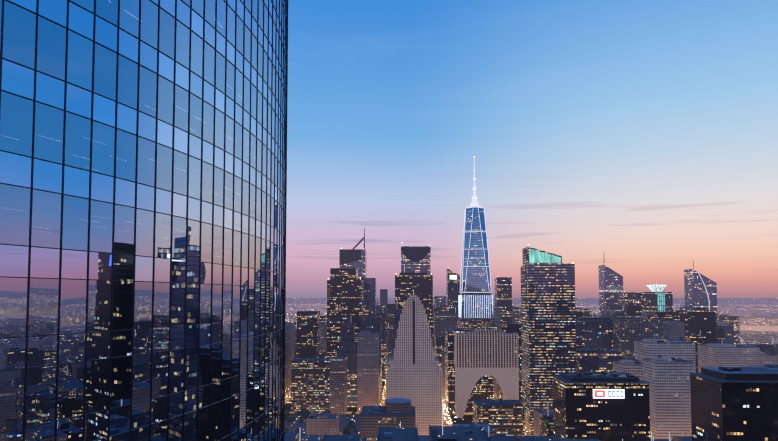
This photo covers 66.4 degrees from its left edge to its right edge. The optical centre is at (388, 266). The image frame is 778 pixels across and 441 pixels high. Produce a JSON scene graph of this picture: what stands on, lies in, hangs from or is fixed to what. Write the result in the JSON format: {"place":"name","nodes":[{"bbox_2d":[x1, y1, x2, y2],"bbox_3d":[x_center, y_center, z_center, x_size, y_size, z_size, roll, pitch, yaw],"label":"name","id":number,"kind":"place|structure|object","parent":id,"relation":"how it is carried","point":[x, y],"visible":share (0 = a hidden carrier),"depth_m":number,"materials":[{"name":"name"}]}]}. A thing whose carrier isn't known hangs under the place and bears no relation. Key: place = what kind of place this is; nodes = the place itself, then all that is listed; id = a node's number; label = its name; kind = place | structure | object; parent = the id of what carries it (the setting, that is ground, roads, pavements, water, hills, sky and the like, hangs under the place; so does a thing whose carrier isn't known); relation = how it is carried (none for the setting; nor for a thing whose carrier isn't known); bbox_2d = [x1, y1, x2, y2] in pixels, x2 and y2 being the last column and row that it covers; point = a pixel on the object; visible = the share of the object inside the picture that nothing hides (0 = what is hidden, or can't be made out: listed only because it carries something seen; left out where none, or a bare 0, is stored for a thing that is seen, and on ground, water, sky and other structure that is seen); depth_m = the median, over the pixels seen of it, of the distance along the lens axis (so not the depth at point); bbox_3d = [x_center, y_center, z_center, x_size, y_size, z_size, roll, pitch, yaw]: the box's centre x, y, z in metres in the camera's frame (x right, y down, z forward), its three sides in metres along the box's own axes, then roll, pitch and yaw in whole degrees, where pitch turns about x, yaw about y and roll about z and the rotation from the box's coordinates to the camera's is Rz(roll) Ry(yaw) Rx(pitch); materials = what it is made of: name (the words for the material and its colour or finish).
{"place":"outdoors","nodes":[
{"label":"outdoors","id":0,"kind":"place"},
{"bbox_2d":[327,263,363,357],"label":"dark tower","id":1,"kind":"structure","parent":0,"point":[345,294],"depth_m":1200.13,"materials":[{"name":"black glass"}]},
{"bbox_2d":[455,156,497,391],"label":"spired skyscraper","id":2,"kind":"structure","parent":0,"point":[475,303],"depth_m":1307.69,"materials":[{"name":"blue glass"}]},
{"bbox_2d":[285,298,777,435],"bbox_3d":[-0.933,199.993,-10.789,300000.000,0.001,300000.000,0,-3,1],"label":"ground","id":3,"kind":"structure","parent":0,"point":[753,318],"depth_m":7800.56,"materials":[{"name":"grey"}]},
{"bbox_2d":[0,0,287,440],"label":"glass tower","id":4,"kind":"structure","parent":3,"relation":"on","point":[143,173],"depth_m":32.98,"materials":[{"name":"blue glass"}]},
{"bbox_2d":[296,311,319,357],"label":"dark block","id":5,"kind":"structure","parent":3,"relation":"on","point":[308,336],"depth_m":1179.00,"materials":[{"name":"black glass"}]},
{"bbox_2d":[291,357,347,414],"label":"pale office","id":6,"kind":"structure","parent":3,"relation":"on","point":[318,384],"depth_m":1023.34,"materials":[{"name":"grey glass"}]},
{"bbox_2d":[284,413,359,434],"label":"buildings","id":7,"kind":"structure","parent":3,"relation":"on","point":[344,420],"depth_m":935.90,"materials":[{"name":"brown"}]},
{"bbox_2d":[320,316,326,322],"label":"building","id":8,"kind":"structure","parent":3,"relation":"on","point":[323,319],"depth_m":1499.33,"materials":[{"name":"grey glass"}]},
{"bbox_2d":[339,228,366,279],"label":"skyscraper","id":9,"kind":"structure","parent":3,"relation":"on","point":[354,258],"depth_m":1705.64,"materials":[{"name":"grey glass"}]},
{"bbox_2d":[361,278,375,317],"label":"grey tower","id":10,"kind":"structure","parent":3,"relation":"on","point":[369,306],"depth_m":1379.27,"materials":[{"name":"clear glass"}]},
{"bbox_2d":[284,395,454,434],"bbox_3d":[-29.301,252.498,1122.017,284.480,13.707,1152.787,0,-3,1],"label":"square trees","id":11,"kind":"object","parent":3,"relation":"on","point":[307,413],"visible":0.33,"depth_m":935.95,"materials":[{"name":"green plant"}]},
{"bbox_2d":[380,289,387,305],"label":"slim tower","id":12,"kind":"structure","parent":3,"relation":"on","point":[383,296],"depth_m":2097.91,"materials":[{"name":"grey glass"}]},
{"bbox_2d":[360,398,415,440],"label":"office building","id":13,"kind":"structure","parent":3,"relation":"on","point":[392,412],"depth_m":731.53,"materials":[{"name":"grey glass"}]},
{"bbox_2d":[387,304,394,365],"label":"slim tower","id":14,"kind":"structure","parent":3,"relation":"on","point":[390,322],"depth_m":1693.20,"materials":[{"name":"grey glass"}]},
{"bbox_2d":[287,388,527,435],"bbox_3d":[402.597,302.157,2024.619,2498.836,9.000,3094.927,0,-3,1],"label":"street","id":15,"kind":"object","parent":3,"relation":"on","point":[443,412],"visible":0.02,"depth_m":1009.09,"materials":[{"name":"orange"}]},
{"bbox_2d":[386,289,441,434],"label":"art deco tower","id":16,"kind":"structure","parent":3,"relation":"on","point":[414,372],"depth_m":845.74,"materials":[{"name":"beige concrete"}]},
{"bbox_2d":[395,264,432,347],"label":"dark tower","id":17,"kind":"structure","parent":3,"relation":"on","point":[420,284],"depth_m":1247.80,"materials":[{"name":"black glass"}]},
{"bbox_2d":[401,246,430,274],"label":"skyscraper","id":18,"kind":"structure","parent":3,"relation":"on","point":[415,259],"depth_m":1500.26,"materials":[{"name":"grey glass"}]},
{"bbox_2d":[434,296,445,305],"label":"building","id":19,"kind":"structure","parent":3,"relation":"on","point":[439,300],"depth_m":2291.58,"materials":[{"name":"grey glass"}]},
{"bbox_2d":[446,269,459,306],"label":"skyscraper","id":20,"kind":"structure","parent":3,"relation":"on","point":[452,285],"depth_m":1645.12,"materials":[{"name":"grey glass"}]},
{"bbox_2d":[453,423,494,435],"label":"block flat roof","id":21,"kind":"structure","parent":3,"relation":"on","point":[491,430],"depth_m":740.67,"materials":[{"name":"grey concrete"}]},
{"bbox_2d":[454,329,518,417],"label":"arch building","id":22,"kind":"structure","parent":3,"relation":"on","point":[479,354],"depth_m":988.75,"materials":[{"name":"beige concrete"}]},
{"bbox_2d":[473,398,524,436],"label":"brown office","id":23,"kind":"structure","parent":3,"relation":"on","point":[501,416],"depth_m":806.61,"materials":[{"name":"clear glass"}]},
{"bbox_2d":[494,277,511,325],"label":"dark tower","id":24,"kind":"structure","parent":3,"relation":"on","point":[503,293],"depth_m":1590.29,"materials":[{"name":"black glass"}]},
{"bbox_2d":[284,305,777,440],"bbox_3d":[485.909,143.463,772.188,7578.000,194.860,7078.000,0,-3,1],"label":"city blocks","id":25,"kind":"structure","parent":3,"relation":"on","point":[367,361],"depth_m":1050.40,"materials":[{"name":"grey glass"}]},
{"bbox_2d":[285,303,777,328],"bbox_3d":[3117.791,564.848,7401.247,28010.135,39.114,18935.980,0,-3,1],"label":"city lamps","id":26,"kind":"object","parent":3,"relation":"on","point":[576,305],"visible":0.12,"depth_m":11024.38,"materials":[{"name":"brown"}]},
{"bbox_2d":[521,247,575,435],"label":"skyscraper","id":27,"kind":"structure","parent":3,"relation":"on","point":[548,332],"depth_m":841.92,"materials":[{"name":"glass"}]},
{"bbox_2d":[576,317,612,349],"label":"block","id":28,"kind":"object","parent":3,"relation":"on","point":[598,332],"visible":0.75,"depth_m":1085.49,"materials":[{"name":"grey glass"}]},
{"bbox_2d":[576,346,621,371],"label":"block","id":29,"kind":"structure","parent":3,"relation":"on","point":[590,359],"depth_m":836.79,"materials":[{"name":"grey glass"}]},
{"bbox_2d":[552,371,649,440],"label":"office building","id":30,"kind":"structure","parent":3,"relation":"on","point":[608,406],"depth_m":607.64,"materials":[{"name":"black glass"}]},
{"bbox_2d":[598,261,622,314],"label":"slanted tower","id":31,"kind":"structure","parent":3,"relation":"on","point":[610,284],"depth_m":1882.57,"materials":[{"name":"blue glass"}]},
{"bbox_2d":[613,360,641,379],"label":"block","id":32,"kind":"structure","parent":3,"relation":"on","point":[631,367],"depth_m":786.11,"materials":[{"name":"grey concrete"}]},
{"bbox_2d":[642,280,672,312],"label":"skyscraper","id":33,"kind":"structure","parent":3,"relation":"on","point":[656,299],"depth_m":1678.46,"materials":[{"name":"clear glass"}]},
{"bbox_2d":[634,336,695,372],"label":"block","id":34,"kind":"structure","parent":3,"relation":"on","point":[680,348],"depth_m":884.42,"materials":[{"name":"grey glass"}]},
{"bbox_2d":[642,355,693,439],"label":"block","id":35,"kind":"structure","parent":3,"relation":"on","point":[668,379],"depth_m":743.88,"materials":[{"name":"grey concrete"}]},
{"bbox_2d":[684,263,717,314],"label":"skyscraper","id":36,"kind":"structure","parent":3,"relation":"on","point":[700,290],"depth_m":1973.07,"materials":[{"name":"grey glass"}]},
{"bbox_2d":[716,315,739,343],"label":"block","id":37,"kind":"structure","parent":3,"relation":"on","point":[734,321],"depth_m":1866.13,"materials":[{"name":"grey glass"}]},
{"bbox_2d":[698,343,760,372],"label":"block","id":38,"kind":"structure","parent":3,"relation":"on","point":[718,354],"depth_m":979.68,"materials":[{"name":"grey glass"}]},
{"bbox_2d":[690,364,777,440],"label":"dark block","id":39,"kind":"structure","parent":3,"relation":"on","point":[732,403],"depth_m":419.72,"materials":[{"name":"black glass"}]},
{"bbox_2d":[760,352,777,365],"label":"block","id":40,"kind":"structure","parent":3,"relation":"on","point":[768,358],"depth_m":1026.43,"materials":[{"name":"grey concrete"}]},
{"bbox_2d":[286,309,777,330],"bbox_3d":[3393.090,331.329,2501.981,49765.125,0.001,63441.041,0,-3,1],"label":"river water","id":41,"kind":"structure","parent":0,"point":[760,328],"depth_m":3929.47,"materials":[{"name":"blue liquid"}]},
{"bbox_2d":[286,0,777,297],"label":"sky","id":42,"kind":"structure","parent":0,"point":[639,138],"materials":[{"name":"blue"}]},
{"bbox_2d":[618,292,641,310],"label":"dark tower","id":43,"kind":"structure","parent":0,"point":[629,298],"depth_m":1729.98,"materials":[{"name":"grey glass"}]},
{"bbox_2d":[519,306,777,306],"bbox_3d":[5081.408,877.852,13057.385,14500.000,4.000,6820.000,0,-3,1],"label":"shore lights","id":44,"kind":"object","parent":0,"point":[681,306],"visible":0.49,"depth_m":12298.34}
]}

